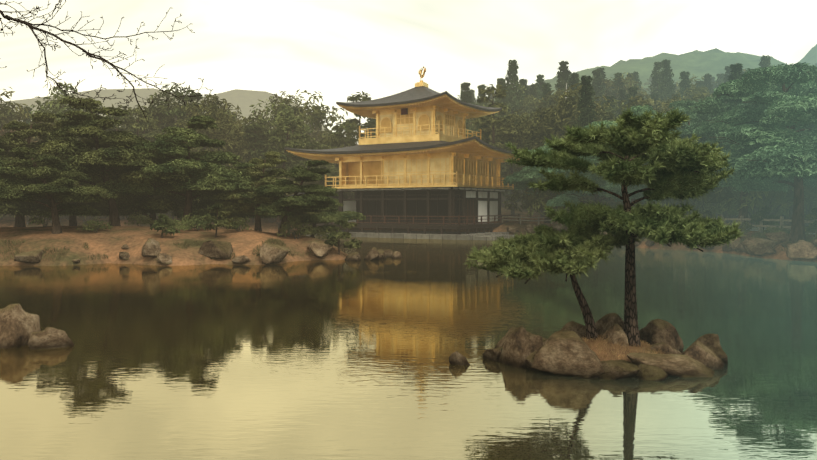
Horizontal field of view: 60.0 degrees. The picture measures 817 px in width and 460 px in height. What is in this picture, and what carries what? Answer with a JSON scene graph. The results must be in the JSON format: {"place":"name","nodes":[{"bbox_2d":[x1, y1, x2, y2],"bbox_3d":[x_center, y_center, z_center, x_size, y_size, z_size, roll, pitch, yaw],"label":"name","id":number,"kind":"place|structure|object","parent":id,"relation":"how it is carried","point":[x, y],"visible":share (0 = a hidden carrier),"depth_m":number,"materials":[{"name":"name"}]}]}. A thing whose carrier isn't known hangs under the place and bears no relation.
{"place":"outdoors","nodes":[
{"label":"outdoors","id":0,"kind":"place"},
{"bbox_2d":[0,0,214,121],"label":"tree branch","id":1,"kind":"object","parent":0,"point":[26,23],"visible":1,"depth_m":3.58,"materials":[{"name":"brown plant"}]},
{"bbox_2d":[0,235,816,459],"bbox_3d":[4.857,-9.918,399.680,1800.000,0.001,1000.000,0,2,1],"label":"pond water","id":2,"kind":"structure","parent":0,"point":[323,360],"depth_m":11.86,"materials":[{"name":"liquid"}]},
{"bbox_2d":[0,303,40,348],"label":"rock","id":3,"kind":"object","parent":2,"relation":"in","point":[19,325],"visible":0.71,"depth_m":13.47,"materials":[{"name":"stone"}]},
{"bbox_2d":[28,327,73,349],"bbox_3d":[-6.730,2.076,13.406,0.590,0.462,0.643,1,2,23],"label":"rock","id":4,"kind":"object","parent":2,"relation":"in","point":[49,338],"visible":0.81,"depth_m":13.34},
{"bbox_2d":[449,351,469,365],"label":"rock","id":5,"kind":"object","parent":2,"relation":"in","point":[457,358],"visible":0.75,"depth_m":11.90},
{"bbox_2d":[0,88,816,362],"bbox_3d":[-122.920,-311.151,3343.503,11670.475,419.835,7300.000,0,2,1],"label":"ground","id":6,"kind":"structure","parent":0,"point":[113,240],"depth_m":35.85,"materials":[{"name":"soil"}]},
{"bbox_2d":[0,87,30,150],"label":"forest tree","id":7,"kind":"object","parent":6,"relation":"on","point":[5,109],"visible":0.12,"depth_m":83.31,"materials":[{"name":"green plant"}]},
{"bbox_2d":[0,148,43,201],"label":"tree","id":8,"kind":"object","parent":6,"relation":"on","point":[4,163],"visible":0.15,"depth_m":35.40,"materials":[{"name":"green plant"}]},
{"bbox_2d":[14,249,43,262],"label":"rock","id":9,"kind":"object","parent":6,"relation":"on","point":[34,256],"visible":0.81,"depth_m":32.08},
{"bbox_2d":[0,112,79,226],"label":"tree","id":10,"kind":"object","parent":6,"relation":"on","point":[11,140],"visible":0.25,"depth_m":41.02,"materials":[{"name":"green plant"}]},
{"bbox_2d":[28,209,59,226],"bbox_3d":[-19.599,-0.582,38.024,1.652,1.175,1.942,-1,2,-25],"label":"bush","id":11,"kind":"object","parent":6,"relation":"on","point":[45,214],"visible":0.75,"depth_m":37.77,"materials":[{"name":"plant"}]},
{"bbox_2d":[0,124,91,225],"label":"tree","id":12,"kind":"object","parent":6,"relation":"on","point":[19,208],"visible":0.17,"depth_m":40.23,"materials":[{"name":"green plant"}]},
{"bbox_2d":[0,146,118,233],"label":"island pine","id":13,"kind":"object","parent":6,"relation":"on","point":[59,186],"visible":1,"depth_m":34.55,"materials":[{"name":"green plant"}]},
{"bbox_2d":[26,81,94,218],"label":"forest tree","id":14,"kind":"object","parent":6,"relation":"on","point":[54,106],"visible":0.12,"depth_m":79.39,"materials":[{"name":"green plant"}]},
{"bbox_2d":[76,217,111,232],"bbox_3d":[-16.046,-0.191,36.055,1.516,0.937,1.598,1,2,22],"label":"shrub","id":15,"kind":"object","parent":6,"relation":"on","point":[90,225],"visible":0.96,"depth_m":35.95,"materials":[{"name":"plant"}]},
{"bbox_2d":[15,96,191,225],"bbox_3d":[-16.389,-3.533,39.630,9.418,7.596,9.169,0,2,1],"label":"island pine","id":16,"kind":"object","parent":6,"relation":"on","point":[101,161],"visible":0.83,"depth_m":37.60,"materials":[{"name":"green plant"}]},
{"bbox_2d":[94,115,134,219],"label":"forest tree","id":17,"kind":"object","parent":6,"relation":"on","point":[122,120],"visible":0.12,"depth_m":76.46,"materials":[{"name":"plant"}]},
{"bbox_2d":[70,141,197,226],"bbox_3d":[-16.486,-2.165,43.686,8.918,6.971,9.519,-1,2,-24],"label":"tree","id":18,"kind":"object","parent":6,"relation":"on","point":[131,204],"visible":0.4,"depth_m":41.19,"materials":[{"name":"green plant"}]},
{"bbox_2d":[124,213,154,225],"bbox_3d":[-14.971,-0.516,39.619,1.665,0.946,1.580,1,2,23],"label":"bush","id":19,"kind":"object","parent":6,"relation":"on","point":[147,221],"visible":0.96,"depth_m":39.37,"materials":[{"name":"plant"}]},
{"bbox_2d":[123,105,158,139],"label":"forest tree","id":20,"kind":"object","parent":6,"relation":"on","point":[142,124],"visible":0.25,"depth_m":76.40,"materials":[{"name":"plant"}]},
{"bbox_2d":[124,115,160,216],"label":"forest tree","id":21,"kind":"object","parent":6,"relation":"on","point":[145,120],"visible":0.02,"depth_m":80.09,"materials":[{"name":"plant"}]},
{"bbox_2d":[141,238,160,255],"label":"rock","id":22,"kind":"object","parent":6,"relation":"on","point":[151,247],"visible":0.81,"depth_m":32.81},
{"bbox_2d":[141,106,174,214],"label":"forest tree","id":23,"kind":"object","parent":6,"relation":"on","point":[156,111],"visible":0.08,"depth_m":85.62,"materials":[{"name":"plant"}]},
{"bbox_2d":[149,214,179,237],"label":"pine tree","id":24,"kind":"object","parent":6,"relation":"on","point":[157,225],"visible":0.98,"depth_m":34.86,"materials":[{"name":"green plant"}]},
{"bbox_2d":[0,238,343,261],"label":"rocks","id":25,"kind":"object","parent":6,"relation":"on","point":[273,241],"depth_m":33.52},
{"bbox_2d":[143,82,201,140],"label":"forest tree","id":26,"kind":"object","parent":6,"relation":"on","point":[160,106],"visible":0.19,"depth_m":87.01,"materials":[{"name":"green plant"}]},
{"bbox_2d":[94,115,264,228],"bbox_3d":[-12.755,-3.082,40.541,9.519,6.971,8.918,-1,2,-16],"label":"island pine","id":27,"kind":"object","parent":6,"relation":"on","point":[207,170],"visible":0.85,"depth_m":38.61,"materials":[{"name":"green plant"}]},
{"bbox_2d":[163,85,215,147],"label":"forest tree","id":28,"kind":"object","parent":6,"relation":"on","point":[178,112],"visible":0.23,"depth_m":84.00,"materials":[{"name":"plant"}]},
{"bbox_2d":[174,100,211,150],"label":"forest tree","id":29,"kind":"object","parent":6,"relation":"on","point":[188,107],"visible":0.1,"depth_m":80.24,"materials":[{"name":"plant"}]},
{"bbox_2d":[181,213,210,230],"bbox_3d":[-11.312,-0.334,37.919,1.609,1.120,1.961,0,2,-9],"label":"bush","id":30,"kind":"object","parent":6,"relation":"on","point":[193,221],"visible":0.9,"depth_m":37.55,"materials":[{"name":"green plant"}]},
{"bbox_2d":[179,93,245,167],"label":"forest tree","id":31,"kind":"object","parent":6,"relation":"on","point":[213,111],"visible":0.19,"depth_m":76.36,"materials":[{"name":"green plant"}]},
{"bbox_2d":[198,202,231,237],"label":"pine tree","id":32,"kind":"object","parent":6,"relation":"on","point":[223,222],"visible":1,"depth_m":35.36,"materials":[{"name":"green plant"}]},
{"bbox_2d":[198,240,232,258],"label":"rock","id":33,"kind":"object","parent":6,"relation":"on","point":[217,249],"visible":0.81,"depth_m":33.38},
{"bbox_2d":[190,111,250,167],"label":"forest tree","id":34,"kind":"object","parent":6,"relation":"on","point":[241,141],"visible":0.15,"depth_m":77.85,"materials":[{"name":"green plant"}]},
{"bbox_2d":[171,162,277,228],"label":"island pine","id":35,"kind":"object","parent":6,"relation":"on","point":[200,206],"visible":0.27,"depth_m":42.29,"materials":[{"name":"green plant"}]},
{"bbox_2d":[211,97,249,127],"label":"forest tree","id":36,"kind":"object","parent":6,"relation":"on","point":[226,105],"visible":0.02,"depth_m":98.97,"materials":[{"name":"green plant"}]},
{"bbox_2d":[227,216,251,231],"bbox_3d":[-8.927,-0.235,37.098,1.310,0.968,1.598,1,2,21],"label":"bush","id":37,"kind":"object","parent":6,"relation":"on","point":[236,224],"visible":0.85,"depth_m":36.89,"materials":[{"name":"green plant"}]},
{"bbox_2d":[234,112,277,166],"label":"forest tree","id":38,"kind":"object","parent":6,"relation":"on","point":[247,121],"visible":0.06,"depth_m":85.03,"materials":[{"name":"green plant"}]},
{"bbox_2d":[227,120,289,165],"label":"forest tree","id":39,"kind":"object","parent":6,"relation":"on","point":[251,128],"visible":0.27,"depth_m":80.89,"materials":[{"name":"plant"}]},
{"bbox_2d":[207,151,317,230],"bbox_3d":[-8.487,-2.013,40.673,4.991,4.927,6.104,1,2,29],"label":"island pine","id":40,"kind":"object","parent":6,"relation":"on","point":[243,195],"visible":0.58,"depth_m":39.41,"materials":[{"name":"green plant"}]},
{"bbox_2d":[259,243,289,264],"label":"rock","id":41,"kind":"object","parent":6,"relation":"on","point":[271,253],"visible":1,"depth_m":32.81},
{"bbox_2d":[243,96,313,164],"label":"forest tree","id":42,"kind":"object","parent":6,"relation":"on","point":[278,116],"visible":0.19,"depth_m":83.97,"materials":[{"name":"green plant"}]},
{"bbox_2d":[260,115,315,178],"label":"forest tree","id":43,"kind":"object","parent":6,"relation":"on","point":[290,125],"visible":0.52,"depth_m":75.20,"materials":[{"name":"plant"}]},
{"bbox_2d":[240,160,338,236],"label":"island pine","id":44,"kind":"object","parent":6,"relation":"on","point":[310,200],"visible":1,"depth_m":37.39,"materials":[{"name":"green plant"}]},
{"bbox_2d":[253,91,325,148],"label":"forest tree","id":45,"kind":"object","parent":6,"relation":"on","point":[286,103],"visible":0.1,"depth_m":103.58,"materials":[{"name":"green plant"}]},
{"bbox_2d":[277,219,314,238],"bbox_3d":[-6.030,0.005,37.842,2.060,1.323,1.954,0,2,-5],"label":"shrub","id":46,"kind":"object","parent":6,"relation":"on","point":[304,230],"visible":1,"depth_m":37.53,"materials":[{"name":"plant"}]},
{"bbox_2d":[278,131,338,184],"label":"forest tree","id":47,"kind":"object","parent":6,"relation":"on","point":[305,144],"visible":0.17,"depth_m":80.77,"materials":[{"name":"green plant"}]},
{"bbox_2d":[274,89,347,168],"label":"forest tree","id":48,"kind":"object","parent":6,"relation":"on","point":[320,114],"visible":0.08,"depth_m":96.03,"materials":[{"name":"green plant"}]},
{"bbox_2d":[307,241,332,256],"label":"rock","id":49,"kind":"object","parent":6,"relation":"on","point":[318,249],"visible":0.98,"depth_m":35.47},
{"bbox_2d":[279,187,366,237],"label":"island pine","id":50,"kind":"object","parent":6,"relation":"on","point":[327,215],"visible":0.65,"depth_m":41.47,"materials":[{"name":"green plant"}]},
{"bbox_2d":[320,122,358,209],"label":"forest tree","id":51,"kind":"object","parent":6,"relation":"on","point":[343,127],"visible":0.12,"depth_m":87.88,"materials":[{"name":"plant"}]},
{"bbox_2d":[314,120,369,200],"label":"forest tree","id":52,"kind":"object","parent":6,"relation":"on","point":[337,139],"visible":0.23,"depth_m":85.57,"materials":[{"name":"green plant"}]},
{"bbox_2d":[324,219,365,254],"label":"pine tree","id":53,"kind":"object","parent":6,"relation":"on","point":[338,235],"visible":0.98,"depth_m":36.16,"materials":[{"name":"green plant"}]},
{"bbox_2d":[328,91,375,164],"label":"forest tree","id":54,"kind":"object","parent":6,"relation":"on","point":[357,98],"visible":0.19,"depth_m":94.09,"materials":[{"name":"plant"}]},
{"bbox_2d":[276,66,519,239],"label":"golden pavilion","id":55,"kind":"structure","parent":6,"relation":"on","point":[421,160],"depth_m":64.54,"materials":[{"name":"gold metal"}]},
{"bbox_2d":[459,82,474,124],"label":"forest tree","id":56,"kind":"object","parent":6,"relation":"on","point":[465,95],"visible":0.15,"depth_m":120.77,"materials":[{"name":"plant"}]},
{"bbox_2d":[482,347,502,360],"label":"rock","id":57,"kind":"object","parent":6,"relation":"on","point":[493,354],"visible":0.46,"depth_m":12.22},
{"bbox_2d":[468,83,524,163],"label":"forest tree","id":58,"kind":"object","parent":6,"relation":"on","point":[491,120],"visible":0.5,"depth_m":81.43,"materials":[{"name":"plant"}]},
{"bbox_2d":[494,79,510,117],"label":"forest tree","id":59,"kind":"object","parent":6,"relation":"on","point":[502,82],"visible":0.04,"depth_m":124.35,"materials":[{"name":"plant"}]},
{"bbox_2d":[487,109,535,214],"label":"forest tree","id":60,"kind":"object","parent":6,"relation":"on","point":[523,119],"visible":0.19,"depth_m":82.59,"materials":[{"name":"green plant"}]},
{"bbox_2d":[505,59,524,115],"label":"forest tree","id":61,"kind":"object","parent":6,"relation":"on","point":[512,82],"visible":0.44,"depth_m":128.42,"materials":[{"name":"plant"}]},
{"bbox_2d":[499,326,542,367],"bbox_3d":[1.933,2.022,12.020,0.686,0.820,0.668,-1,2,-23],"label":"rock","id":62,"kind":"object","parent":6,"relation":"on","point":[521,344],"visible":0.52,"depth_m":11.81,"materials":[{"name":"stone"}]},
{"bbox_2d":[506,108,569,216],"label":"forest tree","id":63,"kind":"object","parent":6,"relation":"on","point":[529,129],"visible":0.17,"depth_m":78.90,"materials":[{"name":"green plant"}]},
{"bbox_2d":[502,142,583,222],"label":"shore pine","id":64,"kind":"object","parent":6,"relation":"on","point":[520,180],"visible":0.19,"depth_m":64.72,"materials":[{"name":"green plant"}]},
{"bbox_2d":[464,220,641,339],"bbox_3d":[2.484,0.979,12.309,2.938,2.471,3.035,-1,2,-29],"label":"islet pine","id":65,"kind":"object","parent":6,"relation":"on","point":[574,250],"visible":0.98,"depth_m":11.71,"materials":[{"name":"green plant"}]},
{"bbox_2d":[529,88,577,122],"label":"forest tree","id":66,"kind":"object","parent":6,"relation":"on","point":[540,104],"visible":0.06,"depth_m":113.32,"materials":[{"name":"green plant"}]},
{"bbox_2d":[505,182,607,212],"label":"forest tree","id":67,"kind":"object","parent":6,"relation":"on","point":[526,205],"visible":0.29,"depth_m":68.36,"materials":[{"name":"green plant"}]},
{"bbox_2d":[526,187,593,216],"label":"forest tree","id":68,"kind":"object","parent":6,"relation":"on","point":[550,195],"visible":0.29,"depth_m":64.88,"materials":[{"name":"green plant"}]},
{"bbox_2d":[554,60,571,105],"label":"forest tree","id":69,"kind":"object","parent":6,"relation":"on","point":[564,73],"visible":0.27,"depth_m":133.14,"materials":[{"name":"plant"}]},
{"bbox_2d":[531,330,604,378],"bbox_3d":[2.576,2.006,11.453,1.186,0.755,1.026,2,2,6],"label":"rock","id":70,"kind":"object","parent":6,"relation":"on","point":[565,352],"visible":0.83,"depth_m":11.14,"materials":[{"name":"stone"}]},
{"bbox_2d":[534,81,609,146],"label":"forest tree","id":71,"kind":"object","parent":6,"relation":"on","point":[566,115],"visible":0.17,"depth_m":74.94,"materials":[{"name":"green plant"}]},
{"bbox_2d":[561,321,585,339],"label":"rock","id":72,"kind":"object","parent":6,"relation":"on","point":[578,329],"visible":0.08,"depth_m":12.78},
{"bbox_2d":[574,75,599,204],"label":"forest tree","id":73,"kind":"object","parent":6,"relation":"on","point":[585,98],"visible":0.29,"depth_m":68.60,"materials":[{"name":"plant"}]},
{"bbox_2d":[573,108,616,125],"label":"forest tree","id":74,"kind":"object","parent":6,"relation":"on","point":[610,115],"visible":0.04,"depth_m":71.86,"materials":[{"name":"green plant"}]},
{"bbox_2d":[591,69,603,102],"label":"forest tree","id":75,"kind":"object","parent":6,"relation":"on","point":[595,84],"visible":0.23,"depth_m":133.86,"materials":[{"name":"plant"}]},
{"bbox_2d":[535,166,660,206],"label":"shore pine","id":76,"kind":"object","parent":6,"relation":"on","point":[558,200],"visible":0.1,"depth_m":60.22,"materials":[{"name":"green plant"}]},
{"bbox_2d":[595,313,623,336],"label":"rock","id":77,"kind":"object","parent":6,"relation":"on","point":[605,323],"visible":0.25,"depth_m":13.04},
{"bbox_2d":[601,324,627,346],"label":"rock","id":78,"kind":"object","parent":6,"relation":"on","point":[614,333],"visible":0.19,"depth_m":12.07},
{"bbox_2d":[610,72,624,111],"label":"forest tree","id":79,"kind":"object","parent":6,"relation":"on","point":[617,75],"visible":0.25,"depth_m":137.14,"materials":[{"name":"plant"}]},
{"bbox_2d":[598,359,639,379],"bbox_3d":[3.324,2.207,11.174,0.625,0.304,0.893,1,2,39],"label":"rock","id":80,"kind":"object","parent":6,"relation":"on","point":[621,369],"visible":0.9,"depth_m":10.96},
{"bbox_2d":[602,77,641,111],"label":"forest tree","id":81,"kind":"object","parent":6,"relation":"on","point":[611,85],"visible":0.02,"depth_m":135.66,"materials":[{"name":"green plant"}]},
{"bbox_2d":[582,334,663,361],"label":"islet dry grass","id":82,"kind":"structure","parent":6,"relation":"on","point":[602,341],"depth_m":11.89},
{"bbox_2d":[504,105,744,346],"bbox_3d":[3.922,0.124,12.259,3.335,4.160,3.989,-1,2,-31],"label":"islet pine","id":83,"kind":"object","parent":6,"relation":"on","point":[685,168],"visible":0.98,"depth_m":11.61,"materials":[{"name":"green plant"}]},
{"bbox_2d":[619,95,656,116],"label":"forest tree","id":84,"kind":"object","parent":6,"relation":"on","point":[632,103],"visible":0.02,"depth_m":68.66,"materials":[{"name":"green plant"}]},
{"bbox_2d":[566,104,714,207],"bbox_3d":[17.916,-4.764,55.465,11.890,10.143,13.296,0,2,4],"label":"shore pine","id":85,"kind":"object","parent":6,"relation":"on","point":[640,110],"visible":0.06,"depth_m":54.82,"materials":[{"name":"green plant"}]},
{"bbox_2d":[475,44,816,102],"bbox_3d":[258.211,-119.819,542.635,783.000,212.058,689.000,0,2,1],"label":"mountain","id":86,"kind":"structure","parent":6,"relation":"on","point":[711,62],"depth_m":379.18,"materials":[{"name":"plant"}]},
{"bbox_2d":[634,363,667,380],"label":"rock","id":87,"kind":"object","parent":6,"relation":"on","point":[650,373],"visible":0.67,"depth_m":10.94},
{"bbox_2d":[647,62,662,98],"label":"forest tree","id":88,"kind":"object","parent":6,"relation":"on","point":[656,72],"visible":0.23,"depth_m":143.48,"materials":[{"name":"plant"}]},
{"bbox_2d":[502,216,816,236],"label":"shore fence","id":89,"kind":"object","parent":6,"relation":"on","point":[782,220],"visible":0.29,"depth_m":41.43,"materials":[{"name":"brown wood"}]},
{"bbox_2d":[639,319,683,352],"bbox_3d":[4.392,1.973,12.600,1.026,0.787,1.026,3,8,16],"label":"rock","id":90,"kind":"object","parent":6,"relation":"on","point":[654,331],"visible":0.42,"depth_m":12.45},
{"bbox_2d":[604,106,725,217],"bbox_3d":[19.112,-4.167,49.523,10.230,8.728,11.440,0,2,-3],"label":"shore pine","id":91,"kind":"object","parent":6,"relation":"on","point":[616,188],"visible":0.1,"depth_m":49.62,"materials":[{"name":"green plant"}]},
{"bbox_2d":[649,342,681,353],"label":"rock","id":92,"kind":"object","parent":6,"relation":"on","point":[665,348],"visible":0.21,"depth_m":11.95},
{"bbox_2d":[657,59,677,109],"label":"forest tree","id":93,"kind":"object","parent":6,"relation":"on","point":[666,76],"visible":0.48,"depth_m":132.69,"materials":[{"name":"plant"}]},
{"bbox_2d":[627,353,714,376],"bbox_3d":[4.252,2.188,11.493,1.608,0.382,1.004,4,-5,0],"label":"rock","id":94,"kind":"object","parent":6,"relation":"on","point":[678,365],"visible":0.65,"depth_m":11.17,"materials":[{"name":"stone"}]},
{"bbox_2d":[677,71,692,98],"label":"forest tree","id":95,"kind":"object","parent":6,"relation":"on","point":[685,80],"visible":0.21,"depth_m":124.85,"materials":[{"name":"plant"}]},
{"bbox_2d":[665,83,714,102],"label":"forest tree","id":96,"kind":"object","parent":6,"relation":"on","point":[694,91],"visible":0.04,"depth_m":106.39,"materials":[{"name":"green plant"}]},
{"bbox_2d":[668,99,719,215],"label":"shore pine","id":97,"kind":"object","parent":6,"relation":"on","point":[686,103],"visible":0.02,"depth_m":55.51,"materials":[{"name":"green plant"}]},
{"bbox_2d":[682,339,724,369],"bbox_3d":[4.780,2.142,11.841,0.948,0.582,0.769,-1,2,-17],"label":"rock","id":98,"kind":"object","parent":6,"relation":"on","point":[701,352],"visible":0.52,"depth_m":11.54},
{"bbox_2d":[698,334,727,364],"bbox_3d":[5.256,2.073,12.274,0.667,0.558,0.593,8,-1,38],"label":"rock","id":99,"kind":"object","parent":6,"relation":"on","point":[711,342],"visible":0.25,"depth_m":12.14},
{"bbox_2d":[642,228,816,251],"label":"shrubs","id":100,"kind":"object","parent":6,"relation":"on","point":[759,234],"depth_m":40.13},
{"bbox_2d":[726,63,742,104],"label":"forest tree","id":101,"kind":"object","parent":6,"relation":"on","point":[736,70],"visible":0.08,"depth_m":67.91,"materials":[{"name":"plant"}]},
{"bbox_2d":[672,182,816,224],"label":"forest tree","id":102,"kind":"object","parent":6,"relation":"on","point":[715,196],"visible":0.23,"depth_m":46.91,"materials":[{"name":"green plant"}]},
{"bbox_2d":[675,89,816,228],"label":"shore pine","id":103,"kind":"object","parent":6,"relation":"on","point":[713,106],"visible":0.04,"depth_m":43.32,"materials":[{"name":"green plant"}]},
{"bbox_2d":[693,62,816,242],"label":"shore pine","id":104,"kind":"object","parent":6,"relation":"on","point":[774,125],"visible":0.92,"depth_m":34.74,"materials":[{"name":"green plant"}]},
{"bbox_2d":[704,185,807,224],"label":"forest tree","id":105,"kind":"object","parent":6,"relation":"on","point":[737,206],"visible":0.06,"depth_m":50.16,"materials":[{"name":"green plant"}]},
{"bbox_2d":[742,237,776,255],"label":"rock","id":106,"kind":"object","parent":6,"relation":"on","point":[752,245],"visible":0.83,"depth_m":37.20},
{"bbox_2d":[749,205,779,231],"bbox_3d":[20.882,-0.441,41.343,1.897,2.072,1.814,2,3,44],"label":"shrub","id":107,"kind":"object","parent":6,"relation":"on","point":[757,218],"visible":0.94,"depth_m":41.06,"materials":[{"name":"green plant"}]},
{"bbox_2d":[738,186,816,226],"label":"forest tree","id":108,"kind":"object","parent":6,"relation":"on","point":[785,204],"visible":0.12,"depth_m":44.11,"materials":[{"name":"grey plant"}]},
{"bbox_2d":[765,231,789,242],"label":"rock","id":109,"kind":"object","parent":6,"relation":"on","point":[780,237],"visible":0.6,"depth_m":37.51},
{"bbox_2d":[761,186,816,225],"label":"forest tree","id":110,"kind":"object","parent":6,"relation":"on","point":[814,204],"visible":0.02,"depth_m":46.46,"materials":[{"name":"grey plant"}]},
{"bbox_2d":[786,240,816,258],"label":"rock","id":111,"kind":"object","parent":6,"relation":"on","point":[801,249],"visible":0.98,"depth_m":34.91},
{"bbox_2d":[804,208,816,232],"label":"shrub","id":112,"kind":"object","parent":6,"relation":"on","point":[812,226],"visible":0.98,"depth_m":36.32,"materials":[{"name":"green plant"}]},
{"bbox_2d":[0,0,816,144],"label":"sky","id":113,"kind":"structure","parent":0,"point":[337,49],"materials":[{"name":"white"}]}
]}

